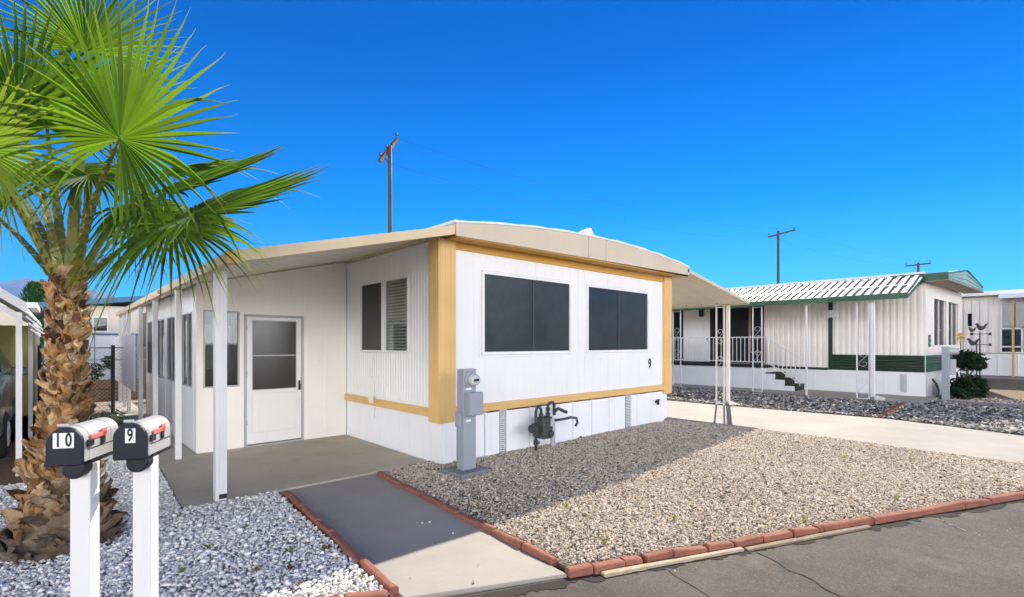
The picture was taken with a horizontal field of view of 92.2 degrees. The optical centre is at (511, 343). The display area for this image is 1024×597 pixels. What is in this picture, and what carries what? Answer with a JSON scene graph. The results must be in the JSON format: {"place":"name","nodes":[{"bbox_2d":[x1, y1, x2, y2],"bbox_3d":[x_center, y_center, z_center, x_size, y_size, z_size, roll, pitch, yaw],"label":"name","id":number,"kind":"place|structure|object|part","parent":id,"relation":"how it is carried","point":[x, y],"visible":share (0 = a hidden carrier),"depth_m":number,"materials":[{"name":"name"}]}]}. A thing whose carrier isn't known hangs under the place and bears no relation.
{"place":"outdoors","nodes":[
{"label":"outdoors","id":0,"kind":"place"},
{"bbox_2d":[0,415,35,485],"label":"carport floor","id":1,"kind":"structure","parent":0,"point":[7,473],"depth_m":6.76,"materials":[{"name":"concrete"}]},
{"bbox_2d":[0,348,27,457],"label":"parked car","id":2,"kind":"object","parent":1,"relation":"on","point":[7,399],"visible":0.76,"depth_m":7.41,"materials":[{"name":"paint"}]},
{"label":"side window","id":3,"kind":"part","parent":2,"relation":"part of","materials":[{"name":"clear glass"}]},
{"bbox_2d":[0,288,44,475],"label":"carport","id":4,"kind":"object","parent":1,"relation":"on","point":[19,343],"visible":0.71,"depth_m":8.49,"materials":[{"name":"white paint"}]},
{"bbox_2d":[0,337,9,362],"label":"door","id":5,"kind":"structure","parent":4,"relation":"in","point":[4,341],"depth_m":10.79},
{"bbox_2d":[0,277,112,328],"bbox_3d":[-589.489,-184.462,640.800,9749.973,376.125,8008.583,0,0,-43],"label":"mountains","id":6,"kind":"structure","parent":0,"point":[14,287],"depth_m":2676.78,"materials":[{"name":"stone"}]},
{"bbox_2d":[10,399,145,441],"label":"paving","id":7,"kind":"structure","parent":0,"point":[104,406],"depth_m":12.27,"materials":[{"name":"concrete"}]},
{"bbox_2d":[34,296,230,379],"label":"house","id":8,"kind":"structure","parent":0,"point":[107,331],"depth_m":19.56,"materials":[{"name":"white paint"}]},
{"bbox_2d":[86,316,108,331],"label":"window","id":9,"kind":"structure","parent":8,"relation":"in","point":[103,326],"depth_m":19.62,"materials":[{"name":"white glass"}]},
{"bbox_2d":[0,415,389,596],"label":"white gravel","id":10,"kind":"structure","parent":0,"point":[116,555],"depth_m":3.65,"materials":[{"name":"white gravel"}]},
{"bbox_2d":[45,417,117,596],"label":"mailbox","id":11,"kind":"object","parent":10,"relation":"on","point":[77,452],"visible":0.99,"depth_m":2.56,"materials":[{"name":"silver metal"}]},
{"bbox_2d":[45,424,83,466],"bbox_3d":[-2.213,0.501,2.435,0.155,0.211,0.038,0,0,-14],"label":"door","id":12,"kind":"structure","parent":11,"relation":"in","point":[64,446],"depth_m":2.43,"materials":[{"name":"black metal"}]},
{"bbox_2d":[86,409,134,427],"bbox_3d":[-7.895,1.505,9.327,1.159,0.415,2.173,0,0,-43],"label":"ground cover","id":13,"kind":"object","parent":10,"relation":"on","point":[119,420],"visible":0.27,"depth_m":9.65,"materials":[{"name":"green plant"}]},
{"bbox_2d":[113,415,171,596],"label":"mailbox","id":14,"kind":"object","parent":10,"relation":"on","point":[139,445],"visible":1,"depth_m":2.69,"materials":[{"name":"silver metal"}]},
{"bbox_2d":[113,420,147,460],"bbox_3d":[-1.989,0.501,2.566,0.155,0.211,0.038,0,0,-14],"label":"door","id":15,"kind":"structure","parent":14,"relation":"in","point":[130,440],"depth_m":2.56,"materials":[{"name":"black metal"}]},
{"bbox_2d":[0,0,331,567],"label":"palm tree","id":16,"kind":"object","parent":10,"relation":"on","point":[85,105],"visible":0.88,"depth_m":3.69,"materials":[{"name":"green plant"}]},
{"bbox_2d":[322,544,331,550],"bbox_3d":[-1.417,1.568,3.776,0.084,0.054,0.052,0,0,23],"label":"fallen leaf","id":17,"kind":"object","parent":10,"relation":"on","point":[324,546],"visible":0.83,"depth_m":3.78,"materials":[{"name":"brown plant"}]},
{"bbox_2d":[109,402,425,510],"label":"patio","id":18,"kind":"structure","parent":0,"point":[263,469],"depth_m":6.41,"materials":[{"name":"concrete"}]},
{"bbox_2d":[281,474,566,596],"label":"walkway","id":19,"kind":"structure","parent":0,"point":[387,533],"depth_m":3.94,"materials":[{"name":"concrete"}]},
{"bbox_2d":[0,0,1023,296],"label":"sky","id":20,"kind":"structure","parent":0,"point":[890,128],"materials":[{"name":"blue"}]},
{"bbox_2d":[42,359,1023,572],"bbox_3d":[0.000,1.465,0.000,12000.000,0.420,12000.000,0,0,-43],"label":"ground","id":21,"kind":"structure","parent":0,"point":[1008,388],"depth_m":16.01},
{"bbox_2d":[0,302,41,325],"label":"mobile home","id":22,"kind":"object","parent":21,"relation":"on","point":[8,319],"visible":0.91,"depth_m":15.49,"materials":[{"name":"white metal"}]},
{"bbox_2d":[18,280,46,366],"bbox_3d":[-24.040,-0.779,24.871,1.698,4.858,1.668,0,0,-43],"label":"cypress tree","id":23,"kind":"object","parent":21,"relation":"on","point":[34,290],"visible":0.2,"depth_m":24.61,"materials":[{"name":"green plant"}]},
{"bbox_2d":[42,378,145,401],"bbox_3d":[-12.157,1.335,13.954,9.000,0.630,1.000,0,0,-43],"label":"raised planter","id":24,"kind":"object","parent":21,"relation":"on","point":[108,385],"depth_m":13.94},
{"bbox_2d":[86,362,105,379],"bbox_3d":[-11.962,0.828,14.061,0.640,0.643,0.673,0,0,-43],"label":"shrub","id":25,"kind":"object","parent":24,"relation":"in","point":[98,371],"visible":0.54,"depth_m":14.04,"materials":[{"name":"green plant"}]},
{"bbox_2d":[100,355,110,378],"bbox_3d":[-11.617,0.741,14.294,0.517,0.818,0.480,0,0,12],"label":"shrub","id":26,"kind":"object","parent":24,"relation":"in","point":[107,363],"visible":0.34,"depth_m":14.22,"materials":[{"name":"green plant"}]},
{"bbox_2d":[38,345,230,413],"bbox_3d":[-8.778,0.845,11.980,3.976,1.610,0.076,0,0,-43],"label":"chain link fence","id":27,"kind":"object","parent":21,"relation":"on","point":[112,373],"visible":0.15,"depth_m":11.46,"materials":[{"name":"grey metal"}]},
{"bbox_2d":[283,491,294,502],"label":"edging brick","id":28,"kind":"object","parent":21,"relation":"on","point":[287,494],"visible":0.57,"depth_m":5.10,"materials":[{"name":"brick"}]},
{"bbox_2d":[290,495,305,511],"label":"edging brick","id":29,"kind":"object","parent":21,"relation":"on","point":[297,502],"visible":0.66,"depth_m":4.87,"materials":[{"name":"brick"}]},
{"bbox_2d":[300,506,320,526],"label":"edging brick","id":30,"kind":"object","parent":21,"relation":"on","point":[310,514],"visible":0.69,"depth_m":4.51,"materials":[{"name":"brick"}]},
{"bbox_2d":[315,520,334,537],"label":"edging brick","id":31,"kind":"object","parent":21,"relation":"on","point":[325,528],"visible":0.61,"depth_m":4.19,"materials":[{"name":"brick"}]},
{"bbox_2d":[328,531,350,552],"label":"edging brick","id":32,"kind":"object","parent":21,"relation":"on","point":[335,537],"visible":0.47,"depth_m":3.91,"materials":[{"name":"brick"}]},
{"bbox_2d":[343,546,361,563],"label":"edging brick","id":33,"kind":"object","parent":21,"relation":"on","point":[352,553],"visible":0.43,"depth_m":3.66,"materials":[{"name":"brick"}]},
{"bbox_2d":[343,589,387,596],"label":"edging brick","id":34,"kind":"object","parent":21,"relation":"on","point":[378,593],"visible":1,"depth_m":3.04,"materials":[{"name":"brick"}]},
{"bbox_2d":[358,558,391,588],"bbox_3d":[-0.942,1.613,3.389,0.068,0.124,0.462,0,0,-38],"label":"edging brick","id":35,"kind":"object","parent":21,"relation":"on","point":[371,569],"visible":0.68,"depth_m":3.38,"materials":[{"name":"brick"}]},
{"bbox_2d":[377,471,389,480],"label":"edging brick","id":36,"kind":"object","parent":21,"relation":"on","point":[382,475],"visible":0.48,"depth_m":5.86,"materials":[{"name":"brick"}]},
{"bbox_2d":[377,133,398,232],"bbox_3d":[-4.467,-3.132,17.991,0.184,9.664,1.515,0,0,12],"label":"utility pole","id":37,"kind":"object","parent":21,"relation":"on","point":[388,151],"visible":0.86,"depth_m":17.94,"materials":[{"name":"wood"}]},
{"bbox_2d":[383,161,753,236],"bbox_3d":[8.142,-7.569,28.800,34.417,2.488,0.008,0,0,-42],"label":"overhead wire","id":38,"kind":"object","parent":37,"relation":"attached to","point":[561,210],"visible":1,"depth_m":23.10,"materials":[{"name":"rubber"}]},
{"bbox_2d":[400,139,794,228],"bbox_3d":[9.180,-8.335,29.100,34.141,1.769,0.008,0,0,-38],"label":"overhead wire","id":39,"kind":"object","parent":37,"relation":"attached to","point":[591,197],"visible":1,"depth_m":24.99,"materials":[{"name":"rubber"}]},
{"bbox_2d":[385,583,398,596],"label":"edging brick","id":40,"kind":"object","parent":21,"relation":"on","point":[392,589],"visible":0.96,"depth_m":3.16,"materials":[{"name":"brick"}]},
{"bbox_2d":[388,477,402,485],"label":"edging brick","id":41,"kind":"object","parent":21,"relation":"on","point":[393,480],"visible":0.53,"depth_m":5.62,"materials":[{"name":"brick"}]},
{"bbox_2d":[398,483,424,497],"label":"edging brick","id":42,"kind":"object","parent":21,"relation":"on","point":[413,490],"visible":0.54,"depth_m":5.29,"materials":[{"name":"brick"}]},
{"bbox_2d":[114,220,749,501],"bbox_3d":[-2.474,-0.170,12.982,11.796,3.661,12.382,0,0,-43],"label":"mobile home","id":43,"kind":"object","parent":21,"relation":"on","point":[380,339],"visible":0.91,"depth_m":7.72,"materials":[{"name":"white paint"}]},
{"bbox_2d":[147,321,151,373],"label":"window","id":44,"kind":"structure","parent":43,"relation":"in","point":[149,324],"depth_m":10.96,"materials":[{"name":"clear glass"}]},
{"bbox_2d":[158,318,163,378],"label":"window","id":45,"kind":"structure","parent":43,"relation":"in","point":[161,321],"depth_m":9.62,"materials":[{"name":"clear glass"}]},
{"bbox_2d":[167,316,174,381],"bbox_3d":[-6.008,0.095,8.707,0.036,1.134,0.894,0,0,-43],"label":"window","id":46,"kind":"structure","parent":43,"relation":"in","point":[170,320],"depth_m":8.70,"materials":[{"name":"clear glass"}]},
{"bbox_2d":[182,312,191,387],"bbox_3d":[-5.026,0.095,7.640,0.036,1.134,0.814,0,0,-43],"label":"window","id":47,"kind":"structure","parent":43,"relation":"in","point":[186,317],"depth_m":7.63,"materials":[{"name":"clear glass"}]},
{"bbox_2d":[205,325,231,369],"bbox_3d":[-7.526,0.100,11.948,1.304,1.104,0.036,0,0,-43],"label":"window","id":48,"kind":"structure","parent":43,"relation":"in","point":[205,325],"depth_m":12.37,"materials":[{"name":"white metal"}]},
{"bbox_2d":[203,310,239,387],"bbox_3d":[-4.319,0.083,7.324,0.474,1.139,0.036,0,0,-43],"label":"window","id":49,"kind":"structure","parent":43,"relation":"in","point":[238,312],"depth_m":7.45,"materials":[{"name":"glass"}]},
{"bbox_2d":[245,317,300,444],"bbox_3d":[-3.756,0.570,7.796,0.833,1.960,0.104,0,0,-43],"label":"screen door","id":50,"kind":"structure","parent":43,"relation":"in","point":[273,345],"depth_m":7.80,"materials":[{"name":"white paint"}]},
{"bbox_2d":[360,274,408,353],"bbox_3d":[-1.998,-0.426,7.656,0.050,1.142,1.555,0,0,-43],"label":"window","id":51,"kind":"structure","parent":43,"relation":"in","point":[384,306],"depth_m":7.62,"materials":[{"name":"white paint"}]},
{"bbox_2d":[479,268,571,357],"bbox_3d":[0.271,-0.424,7.520,1.980,1.244,0.034,0,0,-43],"label":"window","id":52,"kind":"structure","parent":43,"relation":"in","point":[520,315],"depth_m":7.44,"materials":[{"name":"grey glass"}]},
{"bbox_2d":[585,282,648,354],"bbox_3d":[1.984,-0.424,9.095,2.015,1.244,0.034,0,0,-43],"label":"window","id":53,"kind":"structure","parent":43,"relation":"in","point":[616,319],"depth_m":9.03,"materials":[{"name":"grey glass"}]},
{"bbox_2d":[421,494,443,507],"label":"edging brick","id":54,"kind":"object","parent":21,"relation":"on","point":[432,500],"visible":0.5,"depth_m":4.93,"materials":[{"name":"brick"}]},
{"bbox_2d":[441,503,460,515],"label":"edging brick","id":55,"kind":"object","parent":21,"relation":"on","point":[450,509],"visible":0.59,"depth_m":4.67,"materials":[{"name":"brick"}]},
{"bbox_2d":[457,512,495,533],"bbox_3d":[-0.322,1.614,4.363,0.068,0.123,0.525,0,0,-40],"label":"edging brick","id":56,"kind":"object","parent":21,"relation":"on","point":[484,526],"visible":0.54,"depth_m":4.32,"materials":[{"name":"brick"}]},
{"bbox_2d":[491,529,524,549],"bbox_3d":[-0.036,1.614,4.008,0.068,0.129,0.383,0,0,-39],"label":"edging brick","id":57,"kind":"object","parent":21,"relation":"on","point":[511,540],"visible":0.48,"depth_m":3.96,"materials":[{"name":"brick"}]},
{"bbox_2d":[521,542,556,568],"bbox_3d":[0.202,1.613,3.721,0.068,0.125,0.338,0,0,-40],"label":"edging brick","id":58,"kind":"object","parent":21,"relation":"on","point":[538,553],"visible":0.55,"depth_m":3.68,"materials":[{"name":"brick"}]},
{"bbox_2d":[565,562,592,577],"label":"edging brick","id":59,"kind":"object","parent":21,"relation":"on","point":[582,569],"visible":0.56,"depth_m":3.44,"materials":[{"name":"brick"}]},
{"bbox_2d":[591,558,624,573],"bbox_3d":[0.687,1.621,3.535,0.254,0.112,0.085,0,0,-22],"label":"edging brick","id":60,"kind":"object","parent":21,"relation":"on","point":[599,567],"visible":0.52,"depth_m":3.51,"materials":[{"name":"brick"}]},
{"bbox_2d":[620,555,642,566],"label":"edging brick","id":61,"kind":"object","parent":21,"relation":"on","point":[633,560],"visible":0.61,"depth_m":3.58,"materials":[{"name":"brick"}]},
{"bbox_2d":[641,548,672,563],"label":"edging brick","id":62,"kind":"object","parent":21,"relation":"on","point":[659,555],"visible":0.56,"depth_m":3.68,"materials":[{"name":"brick"}]},
{"bbox_2d":[601,547,743,576],"bbox_3d":[1.220,1.624,3.643,1.249,0.052,0.054,0,0,-20],"label":"edging board","id":63,"kind":"object","parent":21,"relation":"on","point":[621,571],"visible":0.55,"depth_m":3.60,"materials":[{"name":"beige concrete"}]},
{"bbox_2d":[670,545,707,558],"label":"edging brick","id":64,"kind":"object","parent":21,"relation":"on","point":[678,552],"visible":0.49,"depth_m":3.75,"materials":[{"name":"brick"}]},
{"bbox_2d":[385,420,1023,570],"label":"gravel","id":65,"kind":"structure","parent":21,"relation":"on","point":[970,473],"depth_m":5.59,"materials":[{"name":"beige gravel"}]},
{"bbox_2d":[441,368,491,478],"bbox_3d":[-0.566,0.968,6.110,0.493,1.305,0.435,0,0,-43],"label":"electric pedestal","id":66,"kind":"object","parent":65,"relation":"on","point":[469,403],"visible":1,"depth_m":6.02,"materials":[{"name":"grey metal"}]},
{"bbox_2d":[528,401,578,451],"bbox_3d":[0.609,1.265,7.490,1.001,0.770,0.240,0,0,-43],"label":"gas meter","id":67,"kind":"object","parent":65,"relation":"on","point":[541,427],"visible":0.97,"depth_m":7.35,"materials":[{"name":"grey metal"}]},
{"bbox_2d":[703,540,733,551],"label":"edging brick","id":68,"kind":"object","parent":21,"relation":"on","point":[717,546],"visible":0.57,"depth_m":3.85,"materials":[{"name":"brick"}]},
{"bbox_2d":[730,533,762,547],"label":"edging brick","id":69,"kind":"object","parent":21,"relation":"on","point":[750,540],"visible":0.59,"depth_m":3.96,"materials":[{"name":"brick"}]},
{"bbox_2d":[760,530,792,542],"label":"edging brick","id":70,"kind":"object","parent":21,"relation":"on","point":[774,536],"visible":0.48,"depth_m":4.05,"materials":[{"name":"brick"}]},
{"bbox_2d":[768,227,794,283],"bbox_3d":[21.825,-3.833,39.892,1.973,11.066,0.226,0,0,27],"label":"utility pole","id":71,"kind":"object","parent":21,"relation":"on","point":[778,257],"visible":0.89,"depth_m":39.93,"materials":[{"name":"wood"}]},
{"bbox_2d":[787,526,818,537],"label":"edging brick","id":72,"kind":"object","parent":21,"relation":"on","point":[802,531],"visible":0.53,"depth_m":4.15,"materials":[{"name":"brick"}]},
{"bbox_2d":[744,524,870,550],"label":"curb","id":73,"kind":"structure","parent":21,"relation":"on","point":[807,537],"depth_m":4.07,"materials":[{"name":"beige concrete"}]},
{"bbox_2d":[812,524,823,532],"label":"edging brick","id":74,"kind":"object","parent":21,"relation":"on","point":[820,528],"visible":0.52,"depth_m":4.22,"materials":[{"name":"brick"}]},
{"bbox_2d":[820,516,873,531],"bbox_3d":[2.956,1.621,4.361,0.602,0.110,0.085,0,0,-19],"label":"edging brick","id":75,"kind":"object","parent":21,"relation":"on","point":[843,524],"visible":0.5,"depth_m":4.33,"materials":[{"name":"brick"}]},
{"bbox_2d":[868,509,922,523],"bbox_3d":[3.561,1.622,4.568,0.654,0.116,0.085,0,0,-20],"label":"edging brick","id":76,"kind":"object","parent":21,"relation":"on","point":[892,516],"visible":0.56,"depth_m":4.53,"materials":[{"name":"brick"}]},
{"bbox_2d":[905,260,930,271],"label":"utility pole","id":77,"kind":"object","parent":21,"relation":"on","point":[918,266],"visible":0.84,"depth_m":47.93,"materials":[{"name":"wood"}]},
{"bbox_2d":[917,501,964,515],"bbox_3d":[4.158,1.621,4.780,0.584,0.129,0.085,0,0,-17],"label":"edging brick","id":78,"kind":"object","parent":21,"relation":"on","point":[944,507],"visible":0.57,"depth_m":4.75,"materials":[{"name":"brick"}]},
{"bbox_2d":[931,347,958,399],"bbox_3d":[12.507,0.879,14.239,0.410,1.558,0.625,0,0,-43],"label":"electric pedestal","id":79,"kind":"object","parent":21,"relation":"on","point":[948,366],"visible":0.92,"depth_m":14.08,"materials":[{"name":"grey metal"}]},
{"bbox_2d":[956,333,964,372],"bbox_3d":[14.136,0.626,15.510,0.263,1.948,0.265,0,0,-43],"label":"flower cluster","id":80,"kind":"object","parent":21,"relation":"on","point":[960,338],"visible":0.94,"depth_m":15.51,"materials":[{"name":"orange plant"}]},
{"bbox_2d":[918,289,1023,376],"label":"mobile home","id":81,"kind":"object","parent":21,"relation":"on","point":[1001,313],"visible":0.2,"depth_m":19.23,"materials":[{"name":"white metal"}]},
{"bbox_2d":[1000,301,1023,352],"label":"window","id":82,"kind":"structure","parent":81,"relation":"in","point":[1005,307],"depth_m":18.98,"materials":[{"name":"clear glass"}]},
{"bbox_2d":[950,372,991,399],"bbox_3d":[13.509,1.283,14.690,1.838,0.938,0.855,0,0,-31],"label":"bush","id":83,"kind":"object","parent":21,"relation":"on","point":[966,386],"visible":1,"depth_m":14.43,"materials":[{"name":"green plant"}]},
{"bbox_2d":[950,348,991,374],"bbox_3d":[13.773,0.870,14.819,1.319,1.564,0.967,0,0,-43],"label":"bush","id":84,"kind":"object","parent":21,"relation":"on","point":[971,360],"visible":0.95,"depth_m":14.65,"materials":[{"name":"green plant"}]},
{"bbox_2d":[958,499,991,508],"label":"edging brick","id":85,"kind":"object","parent":21,"relation":"on","point":[972,503],"visible":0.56,"depth_m":4.89,"materials":[{"name":"brick"}]},
{"bbox_2d":[966,323,991,375],"bbox_3d":[14.655,0.475,15.461,0.434,2.250,0.545,0,0,-43],"label":"garden spinner","id":86,"kind":"object","parent":21,"relation":"on","point":[973,343],"visible":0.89,"depth_m":15.49,"materials":[{"name":"black metal"}]},
{"bbox_2d":[984,492,1022,503],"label":"edging brick","id":87,"kind":"object","parent":21,"relation":"on","point":[1003,497],"visible":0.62,"depth_m":5.07,"materials":[{"name":"brick"}]},
{"bbox_2d":[460,498,1023,596],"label":"road","id":88,"kind":"structure","parent":0,"point":[986,559],"depth_m":3.54,"materials":[{"name":"grey asphalt"}]},
{"bbox_2d":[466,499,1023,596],"bbox_3d":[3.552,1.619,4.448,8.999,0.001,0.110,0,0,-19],"label":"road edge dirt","id":89,"kind":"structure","parent":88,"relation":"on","point":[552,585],"depth_m":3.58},
{"bbox_2d":[667,552,842,596],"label":"road crack","id":90,"kind":"object","parent":88,"relation":"in","point":[781,565],"visible":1,"depth_m":3.37,"materials":[{"name":"black asphalt"}]},
{"bbox_2d":[667,386,901,417],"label":"gravel","id":91,"kind":"structure","parent":0,"point":[849,406],"depth_m":13.22,"materials":[{"name":"grey gravel"}]},
{"bbox_2d":[673,383,938,402],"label":"side patio","id":92,"kind":"structure","parent":0,"point":[887,397],"depth_m":15.15,"materials":[{"name":"concrete"}]},
{"bbox_2d":[672,270,983,399],"bbox_3d":[9.726,-0.350,19.459,7.684,4.020,12.415,0,0,-43],"label":"mobile home","id":93,"kind":"object","parent":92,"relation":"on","point":[891,334],"visible":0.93,"depth_m":16.14,"materials":[{"name":"white metal"}]},
{"bbox_2d":[683,309,709,361],"bbox_3d":[7.383,-0.315,19.754,0.095,2.070,1.120,0,0,-43],"label":"door","id":94,"kind":"structure","parent":93,"relation":"in","point":[694,325],"depth_m":19.75,"materials":[{"name":"white paint"}]},
{"bbox_2d":[725,307,749,363],"bbox_3d":[8.493,-0.305,18.588,0.030,2.150,0.960,0,0,-43],"label":"screen doorway","id":95,"kind":"structure","parent":93,"relation":"in","point":[732,307],"depth_m":18.51,"materials":[{"name":"black metal"}]},
{"bbox_2d":[750,307,759,352],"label":"window","id":96,"kind":"structure","parent":93,"relation":"in","point":[750,307],"depth_m":18.21,"materials":[{"name":"glass"}]},
{"bbox_2d":[822,309,837,317],"bbox_3d":[10.507,-0.980,16.269,0.034,0.280,0.480,0,0,-43],"label":"wall ornament","id":97,"kind":"object","parent":93,"relation":"attached to","point":[834,312],"depth_m":16.25,"materials":[{"name":"white paint"}]},
{"bbox_2d":[933,297,946,346],"bbox_3d":[13.579,-0.665,15.662,1.800,1.530,0.076,0,0,-39],"label":"window","id":98,"kind":"structure","parent":93,"relation":"in","point":[939,315],"depth_m":15.83,"materials":[{"name":"grey glass"}]},
{"bbox_2d":[948,300,958,345],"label":"window","id":99,"kind":"structure","parent":93,"relation":"in","point":[952,308],"depth_m":17.06,"materials":[{"name":"white paint"}]},
{"bbox_2d":[667,400,1023,462],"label":"driveway","id":100,"kind":"structure","parent":0,"point":[955,440],"depth_m":9.16,"materials":[{"name":"concrete"}]},
{"bbox_2d":[883,400,1023,435],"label":"gravel","id":101,"kind":"structure","parent":0,"point":[1003,419],"depth_m":10.65,"materials":[{"name":"grey gravel"}]},
{"bbox_2d":[934,399,1023,407],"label":"footpath","id":102,"kind":"structure","parent":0,"point":[998,404],"depth_m":12.96,"materials":[{"name":"concrete"}]},
{"bbox_2d":[950,397,1023,404],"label":"gravel","id":103,"kind":"structure","parent":0,"point":[1005,401],"depth_m":13.99,"materials":[{"name":"grey gravel"}]},
{"bbox_2d":[963,375,1023,379],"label":"footpath","id":104,"kind":"structure","parent":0,"point":[1012,378],"depth_m":18.06,"materials":[{"name":"concrete"}]}
]}

